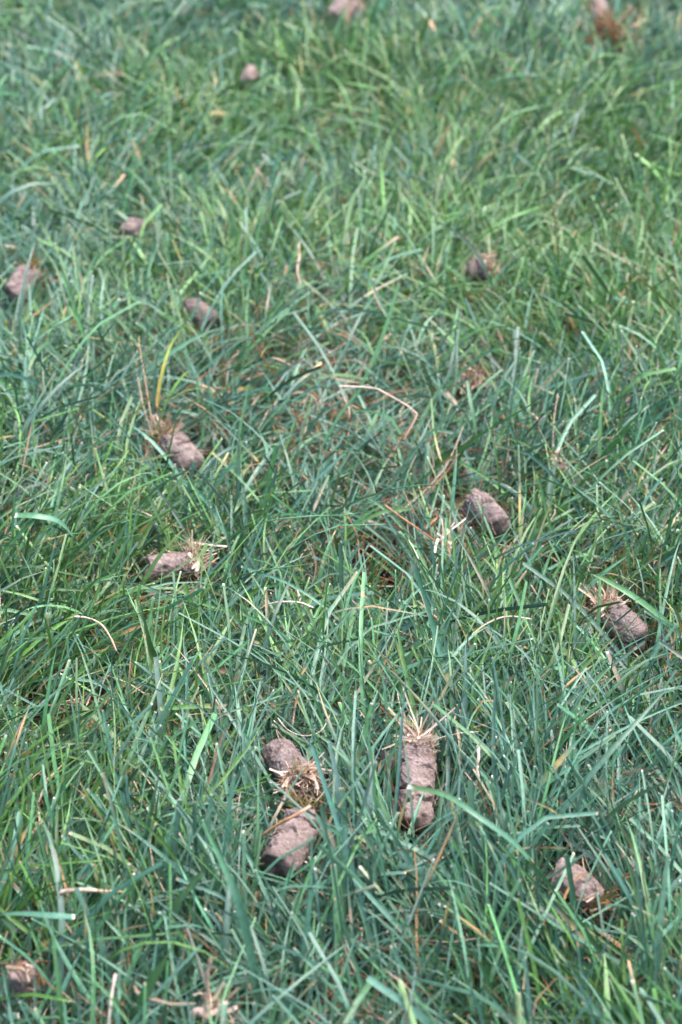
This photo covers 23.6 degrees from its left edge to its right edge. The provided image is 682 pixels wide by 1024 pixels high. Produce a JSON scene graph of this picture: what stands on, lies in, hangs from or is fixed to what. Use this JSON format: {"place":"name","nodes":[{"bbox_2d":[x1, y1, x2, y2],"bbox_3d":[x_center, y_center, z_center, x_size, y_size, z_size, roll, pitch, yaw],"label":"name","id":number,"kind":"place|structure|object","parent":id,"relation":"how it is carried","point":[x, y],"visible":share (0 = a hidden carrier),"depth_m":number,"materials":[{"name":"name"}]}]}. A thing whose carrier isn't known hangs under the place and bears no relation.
{"place":"outdoors","nodes":[
{"label":"outdoors","id":0,"kind":"place"},
{"bbox_2d":[0,0,681,1023],"bbox_3d":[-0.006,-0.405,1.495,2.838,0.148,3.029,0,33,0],"label":"grass","id":1,"kind":"structure","parent":0,"point":[100,78],"depth_m":0.92,"materials":[{"name":"green plant"}]},
{"bbox_2d":[1,949,41,1004],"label":"soil plug","id":2,"kind":"object","parent":1,"relation":"on","point":[21,974],"visible":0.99,"depth_m":0.62,"materials":[{"name":"soil"}]},
{"bbox_2d":[4,247,59,306],"bbox_3d":[-0.222,-0.168,1.152,0.041,0.035,0.035,-26,41,-34],"label":"soil plug","id":3,"kind":"object","parent":1,"relation":"on","point":[13,287],"visible":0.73,"depth_m":1.14,"materials":[{"name":"soil"}]},
{"bbox_2d":[3,911,74,918],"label":"grass blade","id":4,"kind":"object","parent":1,"relation":"on","point":[47,915],"depth_m":0.62,"materials":[{"name":"green plant"}]},
{"bbox_2d":[0,955,90,965],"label":"dry straw","id":5,"kind":"object","parent":1,"relation":"on","point":[45,961],"visible":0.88,"depth_m":0.64,"materials":[{"name":"brown plant"}]},
{"bbox_2d":[15,512,92,569],"bbox_3d":[-0.149,0.018,0.853,0.038,0.046,0.010,-10,34,-16],"label":"grass blade","id":6,"kind":"object","parent":1,"relation":"on","point":[39,516],"depth_m":0.84,"materials":[{"name":"green plant"}]},
{"bbox_2d":[59,888,123,893],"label":"dry straw","id":7,"kind":"object","parent":1,"relation":"on","point":[70,890],"visible":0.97,"depth_m":0.64,"materials":[{"name":"beige plant"}]},
{"bbox_2d":[74,616,116,650],"bbox_3d":[-0.118,0.058,0.791,0.028,0.009,0.004,23,40,31],"label":"dry straw","id":8,"kind":"object","parent":1,"relation":"on","point":[103,626],"visible":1,"depth_m":0.79,"materials":[{"name":"beige plant"}]},
{"bbox_2d":[107,973,116,1023],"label":"dry straw","id":9,"kind":"object","parent":1,"relation":"on","point":[111,993],"visible":1,"depth_m":0.60,"materials":[{"name":"beige plant"}]},
{"bbox_2d":[112,217,147,245],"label":"soil plug","id":10,"kind":"object","parent":1,"relation":"on","point":[134,222],"visible":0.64,"depth_m":1.25,"materials":[{"name":"soil"}]},
{"bbox_2d":[140,602,166,699],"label":"grass blade","id":11,"kind":"object","parent":1,"relation":"on","point":[152,652],"depth_m":0.76,"materials":[{"name":"green plant"}]},
{"bbox_2d":[129,928,180,1023],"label":"grass blade","id":12,"kind":"object","parent":1,"relation":"on","point":[153,977],"depth_m":0.60,"materials":[{"name":"green plant"}]},
{"bbox_2d":[142,530,226,584],"bbox_3d":[-0.083,0.024,0.882,0.050,0.038,0.037,0,33,0],"label":"soil plug","id":13,"kind":"object","parent":1,"relation":"on","point":[172,561],"visible":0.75,"depth_m":0.88,"materials":[{"name":"soil"}]},
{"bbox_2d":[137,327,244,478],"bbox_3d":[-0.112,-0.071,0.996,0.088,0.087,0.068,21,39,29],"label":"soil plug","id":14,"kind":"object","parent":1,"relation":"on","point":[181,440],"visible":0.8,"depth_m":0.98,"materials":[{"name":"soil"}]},
{"bbox_2d":[179,298,219,331],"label":"soil plug","id":15,"kind":"object","parent":1,"relation":"on","point":[192,305],"visible":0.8,"depth_m":1.12,"materials":[{"name":"soil"}]},
{"bbox_2d":[186,927,238,1023],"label":"torn grass crown","id":16,"kind":"object","parent":1,"relation":"on","point":[199,1011],"visible":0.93,"depth_m":0.61,"materials":[{"name":"plant"}]},
{"bbox_2d":[201,820,261,1010],"bbox_3d":[-0.044,0.155,0.619,0.006,0.066,0.043,-19,38,-27],"label":"grass blade","id":17,"kind":"object","parent":1,"relation":"on","point":[243,922],"depth_m":0.60,"materials":[{"name":"green plant"}]},
{"bbox_2d":[238,64,258,95],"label":"soil plug","id":18,"kind":"object","parent":1,"relation":"on","point":[249,72],"visible":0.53,"depth_m":1.52,"materials":[{"name":"soil"}]},
{"bbox_2d":[232,164,283,202],"bbox_3d":[-0.062,-0.266,1.313,0.016,0.014,0.114,-14,36,-20],"label":"dry straw","id":19,"kind":"object","parent":1,"relation":"on","point":[256,170],"visible":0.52,"depth_m":1.33,"materials":[{"name":"beige plant"}]},
{"bbox_2d":[196,562,321,594],"bbox_3d":[-0.047,0.039,0.845,0.078,0.042,0.019,7,34,11],"label":"grass blade","id":20,"kind":"object","parent":1,"relation":"on","point":[260,571],"depth_m":0.83,"materials":[{"name":"green plant"}]},
{"bbox_2d":[260,601,313,609],"bbox_3d":[-0.028,0.048,0.818,0.029,0.009,0.006,0,33,0],"label":"dry straw","id":21,"kind":"object","parent":1,"relation":"on","point":[287,601],"visible":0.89,"depth_m":0.81,"materials":[{"name":"beige plant"}]},
{"bbox_2d":[205,510,373,563],"bbox_3d":[-0.029,0.016,0.879,0.095,0.048,0.024,0,33,0],"label":"grass blade","id":22,"kind":"object","parent":1,"relation":"on","point":[224,541],"depth_m":0.87,"materials":[{"name":"green plant"}]},
{"bbox_2d":[260,781,332,889],"bbox_3d":[-0.018,0.135,0.700,0.024,0.027,0.052,15,36,21],"label":"soil plug","id":23,"kind":"object","parent":1,"relation":"on","point":[291,834],"visible":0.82,"depth_m":0.69,"materials":[{"name":"soil"}]},
{"bbox_2d":[262,805,310,835],"bbox_3d":[-0.022,0.127,0.666,0.021,0.018,0.005,0,33,0],"label":"dry straw","id":24,"kind":"object","parent":23,"relation":"on","point":[270,829],"visible":1,"depth_m":0.66,"materials":[{"name":"beige plant"}]},
{"bbox_2d":[261,730,332,808],"bbox_3d":[-0.018,0.114,0.727,0.032,0.032,0.046,-5,33,-8],"label":"soil plug","id":25,"kind":"object","parent":1,"relation":"on","point":[284,754],"visible":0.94,"depth_m":0.72,"materials":[{"name":"soil"}]},
{"bbox_2d":[296,240,300,284],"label":"dry straw","id":26,"kind":"object","parent":1,"relation":"on","point":[298,276],"visible":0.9,"depth_m":1.13,"materials":[{"name":"beige plant"}]},
{"bbox_2d":[277,714,330,735],"bbox_3d":[-0.017,0.096,0.733,0.024,0.006,0.010,3,33,4],"label":"dry straw","id":27,"kind":"object","parent":1,"relation":"on","point":[298,734],"visible":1,"depth_m":0.73,"materials":[{"name":"beige plant"}]},
{"bbox_2d":[0,0,681,1023],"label":"dead thatch","id":28,"kind":"object","parent":1,"relation":"on","point":[390,554],"visible":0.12,"depth_m":0.91,"materials":[{"name":"plant"}]},
{"bbox_2d":[325,0,365,28],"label":"soil plug","id":29,"kind":"object","parent":1,"relation":"on","point":[333,8],"visible":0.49,"depth_m":1.68,"materials":[{"name":"soil"}]},
{"bbox_2d":[339,385,417,437],"bbox_3d":[0.023,-0.065,0.989,0.013,0.015,0.061,-24,40,-32],"label":"dry straw","id":30,"kind":"object","parent":1,"relation":"on","point":[391,397],"visible":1,"depth_m":0.98,"materials":[{"name":"beige plant"}]},
{"bbox_2d":[380,748,397,774],"bbox_3d":[0.024,0.114,0.742,0.012,0.015,0.010,0,33,0],"label":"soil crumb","id":31,"kind":"object","parent":1,"relation":"on","point":[391,763],"visible":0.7,"depth_m":0.74,"materials":[{"name":"soil"}]},
{"bbox_2d":[319,484,472,529],"bbox_3d":[0.028,0.000,0.897,0.088,0.052,0.027,6,33,9],"label":"grass blade","id":32,"kind":"object","parent":1,"relation":"on","point":[338,510],"depth_m":0.88,"materials":[{"name":"green plant"}]},
{"bbox_2d":[385,505,434,540],"bbox_3d":[0.036,0.006,0.879,0.032,0.013,0.003,19,37,26],"label":"dry straw","id":33,"kind":"object","parent":1,"relation":"on","point":[401,517],"visible":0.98,"depth_m":0.88,"materials":[{"name":"beige plant"}]},
{"bbox_2d":[380,687,478,837],"bbox_3d":[0.030,0.110,0.728,0.044,0.047,0.062,19,37,26],"label":"soil plug","id":34,"kind":"object","parent":1,"relation":"on","point":[421,758],"visible":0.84,"depth_m":0.73,"materials":[{"name":"soil"}]},
{"bbox_2d":[428,518,465,556],"bbox_3d":[0.056,0.018,0.879,0.016,0.026,0.027,12,35,17],"label":"straw tuft","id":35,"kind":"object","parent":1,"relation":"on","point":[449,547],"visible":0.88,"depth_m":0.88,"materials":[{"name":"beige plant"}]},
{"bbox_2d":[445,356,505,401],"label":"soil plug","id":36,"kind":"object","parent":1,"relation":"on","point":[473,383],"visible":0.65,"depth_m":1.07,"materials":[{"name":"soil"}]},
{"bbox_2d":[476,745,479,776],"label":"dry straw","id":37,"kind":"object","parent":1,"relation":"on","point":[478,758],"visible":0.99,"depth_m":0.71,"materials":[{"name":"beige plant"}]},
{"bbox_2d":[454,482,512,537],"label":"soil plug","id":38,"kind":"object","parent":1,"relation":"on","point":[494,514],"visible":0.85,"depth_m":0.92,"materials":[{"name":"soil"}]},
{"bbox_2d":[430,399,539,464],"bbox_3d":[0.079,-0.039,0.952,0.066,0.058,0.030,10,34,14],"label":"grass blade","id":39,"kind":"object","parent":1,"relation":"on","point":[459,449],"depth_m":0.94,"materials":[{"name":"green plant"}]},
{"bbox_2d":[463,234,509,284],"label":"soil plug","id":40,"kind":"object","parent":1,"relation":"on","point":[478,267],"visible":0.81,"depth_m":1.17,"materials":[{"name":"soil"}]},
{"bbox_2d":[407,784,569,916],"bbox_3d":[0.058,0.139,0.653,0.070,0.061,0.015,9,34,14],"label":"grass blade","id":41,"kind":"object","parent":1,"relation":"on","point":[481,818],"depth_m":0.64,"materials":[{"name":"green plant"}]},
{"bbox_2d":[472,616,530,633],"bbox_3d":[0.079,0.056,0.799,0.030,0.007,0.008,0,33,0],"label":"dry straw","id":42,"kind":"object","parent":1,"relation":"on","point":[482,626],"visible":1,"depth_m":0.80,"materials":[{"name":"beige plant"}]},
{"bbox_2d":[531,413,548,434],"bbox_3d":[0.121,-0.051,0.994,0.011,0.024,0.005,0,33,0],"label":"forked twig","id":43,"kind":"object","parent":1,"relation":"on","point":[542,418],"visible":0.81,"depth_m":0.99,"materials":[{"name":"wood"}]},
{"bbox_2d":[538,426,579,487],"bbox_3d":[0.124,-0.028,0.932,0.026,0.033,0.042,6,33,9],"label":"straw tuft","id":44,"kind":"object","parent":1,"relation":"on","point":[563,466],"visible":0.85,"depth_m":0.94,"materials":[{"name":"beige plant"}]},
{"bbox_2d":[543,857,633,934],"bbox_3d":[0.104,0.155,0.675,0.028,0.030,0.039,-21,39,-29],"label":"soil plug","id":45,"kind":"object","parent":1,"relation":"on","point":[588,904],"visible":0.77,"depth_m":0.67,"materials":[{"name":"soil"}]},
{"bbox_2d":[544,0,659,60],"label":"straw tuft","id":46,"kind":"object","parent":1,"relation":"on","point":[599,26],"visible":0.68,"depth_m":1.54,"materials":[{"name":"beige plant"}]},
{"bbox_2d":[588,0,615,29],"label":"soil plug","id":47,"kind":"object","parent":1,"relation":"on","point":[601,3],"visible":0.23,"depth_m":1.69,"materials":[{"name":"soil"}]},
{"bbox_2d":[560,566,651,653],"bbox_3d":[0.141,0.049,0.840,0.036,0.042,0.058,-25,41,-33],"label":"soil plug","id":48,"kind":"object","parent":1,"relation":"on","point":[639,631],"visible":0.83,"depth_m":0.83,"materials":[{"name":"soil"}]},
{"bbox_2d":[592,574,679,636],"bbox_3d":[0.148,0.051,0.801,0.056,0.034,0.005,11,35,17],"label":"grass blade","id":49,"kind":"object","parent":1,"relation":"on","point":[641,601],"depth_m":0.80,"materials":[{"name":"green plant"}]},
{"bbox_2d":[595,367,681,464],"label":"grass blade","id":50,"kind":"object","parent":1,"relation":"on","point":[612,444],"depth_m":0.94,"materials":[{"name":"green plant"}]}
]}

